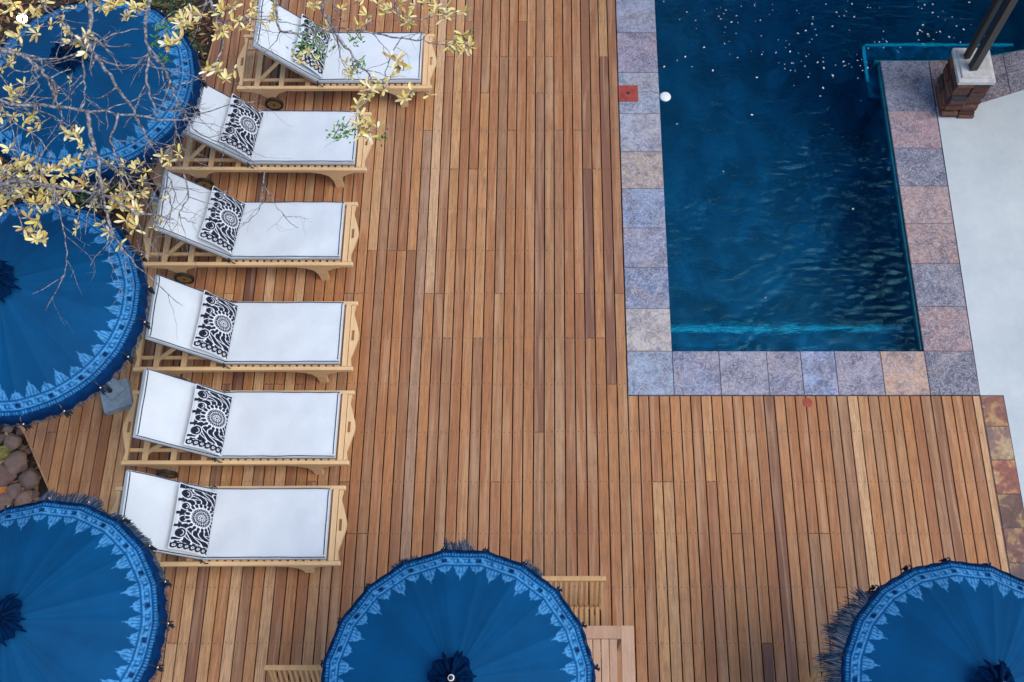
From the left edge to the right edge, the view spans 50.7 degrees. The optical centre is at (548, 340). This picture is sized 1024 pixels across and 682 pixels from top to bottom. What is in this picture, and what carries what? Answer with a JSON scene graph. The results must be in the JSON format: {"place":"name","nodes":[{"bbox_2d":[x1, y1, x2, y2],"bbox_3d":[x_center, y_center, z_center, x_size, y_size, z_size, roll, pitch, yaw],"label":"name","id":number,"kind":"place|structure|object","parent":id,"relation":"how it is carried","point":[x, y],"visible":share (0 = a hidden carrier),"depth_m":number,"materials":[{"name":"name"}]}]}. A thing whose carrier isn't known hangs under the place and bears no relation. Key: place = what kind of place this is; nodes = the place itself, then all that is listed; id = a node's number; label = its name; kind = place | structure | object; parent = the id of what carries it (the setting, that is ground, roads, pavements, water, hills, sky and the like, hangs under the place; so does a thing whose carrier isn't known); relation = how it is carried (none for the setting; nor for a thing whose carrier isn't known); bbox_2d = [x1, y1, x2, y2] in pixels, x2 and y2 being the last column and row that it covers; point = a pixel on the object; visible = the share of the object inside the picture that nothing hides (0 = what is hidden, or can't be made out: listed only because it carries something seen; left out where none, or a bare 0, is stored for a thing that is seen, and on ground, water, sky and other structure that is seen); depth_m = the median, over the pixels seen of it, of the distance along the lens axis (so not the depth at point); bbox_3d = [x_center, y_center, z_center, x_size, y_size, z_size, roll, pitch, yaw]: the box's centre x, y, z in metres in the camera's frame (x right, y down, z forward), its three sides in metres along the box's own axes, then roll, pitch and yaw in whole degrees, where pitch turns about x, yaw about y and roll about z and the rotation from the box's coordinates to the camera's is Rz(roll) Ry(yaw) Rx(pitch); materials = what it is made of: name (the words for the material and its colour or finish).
{"place":"outdoors","nodes":[
{"label":"outdoors","id":0,"kind":"place"},
{"bbox_2d":[2,0,210,505],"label":"gravel","id":1,"kind":"structure","parent":0,"point":[16,481],"depth_m":11.77,"materials":[{"name":"gravel"}]},
{"bbox_2d":[0,0,1000,681],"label":"ground","id":2,"kind":"structure","parent":0,"point":[42,486],"depth_m":10.21,"materials":[{"name":"soil"}]},
{"bbox_2d":[0,433,5,442],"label":"rock","id":3,"kind":"object","parent":2,"relation":"on","point":[2,436],"visible":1,"depth_m":9.99,"materials":[{"name":"grey stone"}]},
{"bbox_2d":[0,486,6,494],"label":"rock","id":4,"kind":"object","parent":2,"relation":"on","point":[2,489],"visible":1,"depth_m":9.78,"materials":[{"name":"orange stone"}]},
{"bbox_2d":[0,446,10,461],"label":"rock","id":5,"kind":"object","parent":2,"relation":"on","point":[4,452],"visible":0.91,"depth_m":9.90,"materials":[{"name":"stone"}]},
{"bbox_2d":[0,493,13,510],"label":"rock","id":6,"kind":"object","parent":2,"relation":"on","point":[6,499],"visible":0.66,"depth_m":9.71,"materials":[{"name":"grey stone"}]},
{"bbox_2d":[2,424,13,433],"bbox_3d":[-5.020,0.809,10.045,0.102,0.072,0.107,18,68,7],"label":"rock","id":7,"kind":"object","parent":2,"relation":"on","point":[8,430],"visible":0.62,"depth_m":10.01,"materials":[{"name":"grey stone"}]},
{"bbox_2d":[0,462,16,486],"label":"rock","id":8,"kind":"object","parent":2,"relation":"on","point":[6,478],"visible":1,"depth_m":9.80,"materials":[{"name":"grey stone"}]},
{"bbox_2d":[3,433,21,450],"bbox_3d":[-4.967,0.938,9.970,0.182,0.104,0.166,25,69,10],"label":"rock","id":9,"kind":"object","parent":2,"relation":"on","point":[12,441],"visible":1,"depth_m":9.94,"materials":[{"name":"grey stone"}]},
{"bbox_2d":[6,483,20,498],"bbox_3d":[-4.840,1.362,9.791,0.142,0.099,0.153,-35,71,-14],"label":"rock","id":10,"kind":"object","parent":2,"relation":"on","point":[13,491],"visible":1,"depth_m":9.76,"materials":[{"name":"grey stone"}]},
{"bbox_2d":[4,450,27,474],"bbox_3d":[-4.868,1.107,9.890,0.216,0.147,0.210,-35,71,-14],"label":"rock","id":11,"kind":"object","parent":2,"relation":"on","point":[15,462],"visible":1,"depth_m":9.83,"materials":[{"name":"grey stone"}]},
{"bbox_2d":[16,428,22,435],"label":"rock","id":12,"kind":"object","parent":2,"relation":"on","point":[19,432],"visible":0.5,"depth_m":10.01,"materials":[{"name":"grey stone"}]},
{"bbox_2d":[14,490,32,505],"bbox_3d":[-4.753,1.430,9.762,0.176,0.114,0.162,-13,67,-6],"label":"rock","id":13,"kind":"object","parent":2,"relation":"on","point":[23,497],"visible":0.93,"depth_m":9.73,"materials":[{"name":"grey stone"}]},
{"bbox_2d":[24,447,31,454],"bbox_3d":[-4.797,1.018,9.964,0.069,0.051,0.070,-30,70,-12],"label":"rock","id":14,"kind":"object","parent":2,"relation":"on","point":[28,451],"visible":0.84,"depth_m":9.94,"materials":[{"name":"stone"}]},
{"bbox_2d":[18,467,41,489],"bbox_3d":[-4.726,1.260,9.829,0.199,0.131,0.198,40,72,15],"label":"rock","id":15,"kind":"object","parent":2,"relation":"on","point":[30,478],"visible":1,"depth_m":9.79,"materials":[{"name":"grey stone"}]},
{"bbox_2d":[32,490,39,498],"bbox_3d":[-4.665,1.395,9.799,0.094,0.045,0.083,-20,68,-8],"label":"rock","id":16,"kind":"object","parent":2,"relation":"on","point":[35,494],"visible":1,"depth_m":9.78,"materials":[{"name":"grey stone"}]},
{"bbox_2d":[4,0,205,217],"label":"green planting","id":17,"kind":"object","parent":2,"relation":"on","point":[83,195],"visible":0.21,"depth_m":11.62,"materials":[{"name":"green plant"}]},
{"bbox_2d":[0,0,219,503],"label":"leaf litter","id":18,"kind":"object","parent":2,"relation":"on","point":[122,214],"visible":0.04,"depth_m":11.78,"materials":[{"name":"plant"}]},
{"bbox_2d":[0,0,479,333],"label":"tree","id":19,"kind":"object","parent":2,"relation":"on","point":[86,44],"visible":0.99,"depth_m":7.84,"materials":[{"name":"yellow plant"}]},
{"bbox_2d":[11,0,26,22],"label":"hanging lamp","id":20,"kind":"object","parent":19,"relation":"hanging from","point":[20,16],"visible":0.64,"depth_m":8.13,"materials":[{"name":"white"}]},
{"bbox_2d":[90,21,994,647],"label":"deck joists","id":21,"kind":"object","parent":2,"relation":"on","point":[534,337],"visible":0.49,"depth_m":10.29,"materials":[{"name":"brown wood"}]},
{"bbox_2d":[20,0,1008,681],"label":"deck","id":22,"kind":"structure","parent":21,"relation":"on","point":[78,458],"depth_m":9.88,"materials":[{"name":"brown wood"}]},
{"bbox_2d":[0,199,154,430],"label":"parasol","id":23,"kind":"object","parent":22,"relation":"on","point":[51,364],"visible":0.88,"depth_m":8.02,"materials":[{"name":"fabric"}]},
{"bbox_2d":[0,488,174,681],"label":"parasol","id":24,"kind":"object","parent":22,"relation":"on","point":[84,583],"visible":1,"depth_m":7.19,"materials":[{"name":"fabric"}]},
{"bbox_2d":[0,0,207,208],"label":"parasol","id":25,"kind":"object","parent":22,"relation":"on","point":[99,83],"visible":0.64,"depth_m":8.78,"materials":[{"name":"fabric"}]},
{"bbox_2d":[19,0,227,491],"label":"deck fascia","id":26,"kind":"structure","parent":22,"relation":"attached to","point":[30,446],"depth_m":9.87,"materials":[{"name":"brown wood"}]},
{"bbox_2d":[110,485,346,572],"bbox_3d":[-2.755,1.526,9.104,2.060,0.878,0.774,0,67,0],"label":"sun lounger","id":27,"kind":"object","parent":22,"relation":"on","point":[307,566],"visible":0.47,"depth_m":9.13,"materials":[{"name":"beige wood"}]},
{"bbox_2d":[119,470,331,563],"bbox_3d":[-2.654,1.444,8.915,1.572,0.651,0.677,0,67,0],"label":"lounger cushion","id":28,"kind":"object","parent":27,"relation":"on","point":[270,523],"visible":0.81,"depth_m":9.08,"materials":[{"name":"white fabric"}]},
{"bbox_2d":[167,482,217,556],"bbox_3d":[-2.944,1.483,8.953,0.142,0.377,0.557,-16,61,36],"label":"pillow","id":29,"kind":"object","parent":28,"relation":"on","point":[192,521],"visible":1,"depth_m":8.89,"materials":[{"name":"fabric"}]},
{"bbox_2d":[121,390,355,478],"bbox_3d":[-2.745,0.714,9.455,2.060,0.878,0.774,0,67,0],"label":"sun lounger","id":30,"kind":"object","parent":22,"relation":"on","point":[316,466],"visible":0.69,"depth_m":9.49,"materials":[{"name":"beige wood"}]},
{"bbox_2d":[132,368,340,462],"bbox_3d":[-2.644,0.632,9.266,1.572,0.651,0.677,0,67,0],"label":"lounger cushion","id":31,"kind":"object","parent":30,"relation":"on","point":[278,425],"visible":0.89,"depth_m":9.42,"materials":[{"name":"white fabric"}]},
{"bbox_2d":[183,383,232,455],"bbox_3d":[-2.924,0.680,9.300,0.142,0.377,0.557,-16,60,38],"label":"pillow","id":32,"kind":"object","parent":31,"relation":"on","point":[208,420],"visible":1,"depth_m":9.24,"materials":[{"name":"fabric"}]},
{"bbox_2d":[133,301,358,382],"bbox_3d":[-2.775,-0.098,9.807,2.060,0.878,0.774,0,67,0],"label":"sun lounger","id":33,"kind":"object","parent":22,"relation":"on","point":[321,372],"visible":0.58,"depth_m":9.82,"materials":[{"name":"beige wood"}]},
{"bbox_2d":[145,274,344,368],"bbox_3d":[-2.674,-0.180,9.618,1.572,0.650,0.677,0,67,0],"label":"lounger cushion","id":34,"kind":"object","parent":33,"relation":"on","point":[287,333],"visible":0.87,"depth_m":9.77,"materials":[{"name":"white fabric"}]},
{"bbox_2d":[192,290,238,360],"bbox_3d":[-2.974,-0.142,9.655,0.142,0.377,0.557,-14,61,36],"label":"pillow","id":35,"kind":"object","parent":34,"relation":"on","point":[215,326],"visible":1,"depth_m":9.59,"materials":[{"name":"fabric"}]},
{"bbox_2d":[143,202,358,283],"bbox_3d":[-2.852,-1.079,10.231,2.060,0.878,0.774,0,67,0],"label":"sun lounger","id":36,"kind":"object","parent":22,"relation":"on","point":[322,268],"visible":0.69,"depth_m":10.26,"materials":[{"name":"beige wood"}]},
{"bbox_2d":[154,170,344,263],"bbox_3d":[-2.751,-1.162,10.040,1.572,0.654,0.677,0,67,0],"label":"lounger cushion","id":37,"kind":"object","parent":36,"relation":"on","point":[264,238],"visible":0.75,"depth_m":10.19,"materials":[{"name":"white fabric"}]},
{"bbox_2d":[198,186,245,253],"bbox_3d":[-3.041,-1.132,10.084,0.142,0.377,0.557,-13,60,39],"label":"pillow","id":38,"kind":"object","parent":37,"relation":"on","point":[218,218],"visible":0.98,"depth_m":10.02,"materials":[{"name":"fabric"}]},
{"bbox_2d":[164,112,371,188],"bbox_3d":[-2.790,-2.047,10.650,2.060,0.878,0.774,0,67,0],"label":"sun lounger","id":39,"kind":"object","parent":22,"relation":"on","point":[337,174],"visible":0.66,"depth_m":10.66,"materials":[{"name":"beige wood"}]},
{"bbox_2d":[183,85,358,168],"bbox_3d":[-2.689,-2.128,10.461,1.572,0.649,0.677,0,67,0],"label":"lounger cushion","id":40,"kind":"object","parent":39,"relation":"on","point":[300,138],"visible":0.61,"depth_m":10.62,"materials":[{"name":"white fabric"}]},
{"bbox_2d":[219,93,263,158],"bbox_3d":[-2.979,-2.090,10.498,0.142,0.377,0.557,-14,59,41],"label":"pillow","id":41,"kind":"object","parent":40,"relation":"on","point":[249,125],"visible":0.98,"depth_m":10.44,"materials":[{"name":"fabric"}]},
{"bbox_2d":[264,665,322,681],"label":"garden chair","id":42,"kind":"object","parent":22,"relation":"on","point":[271,669],"visible":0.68,"depth_m":8.22,"materials":[{"name":"brown wood"}]},
{"bbox_2d":[236,34,436,109],"bbox_3d":[-2.190,-2.939,11.036,2.060,0.878,0.774,0,67,0],"label":"sun lounger","id":43,"kind":"object","parent":22,"relation":"on","point":[271,93],"visible":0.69,"depth_m":11.07,"materials":[{"name":"brown wood"}]},
{"bbox_2d":[252,0,422,86],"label":"lounger cushion","id":44,"kind":"object","parent":43,"relation":"on","point":[371,47],"visible":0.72,"depth_m":10.98,"materials":[{"name":"white fabric"}]},
{"bbox_2d":[293,14,330,77],"bbox_3d":[-2.379,-2.982,10.884,0.142,0.377,0.557,-14,60,37],"label":"pillow","id":45,"kind":"object","parent":44,"relation":"on","point":[308,60],"visible":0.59,"depth_m":10.82,"materials":[{"name":"fabric"}]},
{"bbox_2d":[319,536,599,681],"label":"parasol","id":46,"kind":"object","parent":22,"relation":"on","point":[463,612],"visible":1,"depth_m":7.12,"materials":[{"name":"fabric"}]},
{"bbox_2d":[38,21,1003,643],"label":"deck screws","id":47,"kind":"object","parent":22,"relation":"attached to","point":[530,431],"visible":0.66,"depth_m":9.88,"materials":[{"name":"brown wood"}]},
{"bbox_2d":[542,576,605,651],"bbox_3d":[0.182,2.279,8.773,0.540,0.888,0.565,0,67,0],"label":"garden chair","id":48,"kind":"object","parent":22,"relation":"on","point":[599,580],"visible":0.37,"depth_m":8.60,"materials":[{"name":"brown wood"}]},
{"bbox_2d":[583,626,634,681],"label":"garden table","id":49,"kind":"object","parent":22,"relation":"on","point":[610,645],"visible":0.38,"depth_m":8.39,"materials":[{"name":"brown wood"}]},
{"bbox_2d":[803,398,811,406],"bbox_3d":[2.400,0.570,9.991,0.088,0.001,0.089,0,67,0],"label":"fallen petal","id":50,"kind":"object","parent":22,"relation":"on","point":[807,402],"visible":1,"depth_m":9.99,"materials":[{"name":"red plant"}]},
{"bbox_2d":[809,666,835,681],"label":"garden chair","id":51,"kind":"object","parent":22,"relation":"on","point":[816,669],"visible":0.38,"depth_m":8.25,"materials":[{"name":"brown wood"}]},
{"bbox_2d":[811,557,1023,681],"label":"parasol","id":52,"kind":"object","parent":22,"relation":"on","point":[945,620],"visible":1,"depth_m":7.14,"materials":[{"name":"fabric"}]},
{"bbox_2d":[655,19,928,350],"bbox_3d":[3.884,-3.072,12.368,5.433,1.438,7.537,0,67,0],"label":"pool basin","id":53,"kind":"object","parent":2,"relation":"in","point":[900,203],"visible":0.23,"depth_m":10.83,"materials":[{"name":"tile"}]},
{"bbox_2d":[874,49,1023,350],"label":"pool waterline tiles","id":54,"kind":"object","parent":53,"relation":"attached to","point":[876,62],"visible":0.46,"depth_m":10.95,"materials":[{"name":"teal tile"}]},
{"bbox_2d":[624,58,1023,572],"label":"coping mortar","id":55,"kind":"object","parent":2,"relation":"on","point":[883,378],"visible":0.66,"depth_m":10.06,"materials":[{"name":"concrete"}]},
{"bbox_2d":[615,0,1023,399],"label":"pool coping","id":56,"kind":"object","parent":55,"relation":"on","point":[948,358],"visible":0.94,"depth_m":10.53,"materials":[{"name":"stone"}]},
{"bbox_2d":[618,85,637,100],"bbox_3d":[0.838,-2.608,11.351,0.205,0.021,0.200,0,67,0],"label":"skimmer lid","id":57,"kind":"object","parent":56,"relation":"on","point":[627,92],"visible":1,"depth_m":11.35,"materials":[{"name":"red plastic"}]},
{"bbox_2d":[935,0,1017,117],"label":"pillar","id":58,"kind":"structure","parent":56,"relation":"on","point":[966,79],"depth_m":10.73,"materials":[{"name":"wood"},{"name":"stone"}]},
{"bbox_2d":[980,396,1023,578],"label":"tile border","id":59,"kind":"object","parent":55,"relation":"on","point":[1009,498],"visible":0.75,"depth_m":9.70,"materials":[{"name":"orange stone"}]},
{"bbox_2d":[655,0,1023,351],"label":"pool water","id":60,"kind":"structure","parent":0,"point":[800,157],"depth_m":11.10,"materials":[{"name":"blue liquid"}]},
{"bbox_2d":[660,92,670,101],"bbox_3d":[1.236,-2.587,11.423,0.120,0.032,0.120,0,67,0],"label":"pool float","id":61,"kind":"object","parent":60,"relation":"on","point":[665,96],"visible":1,"depth_m":11.41,"materials":[{"name":"white plastic"}]},
{"bbox_2d":[936,90,1023,508],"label":"patio","id":62,"kind":"structure","parent":0,"point":[983,153],"depth_m":10.69,"materials":[{"name":"white concrete"}]}
]}

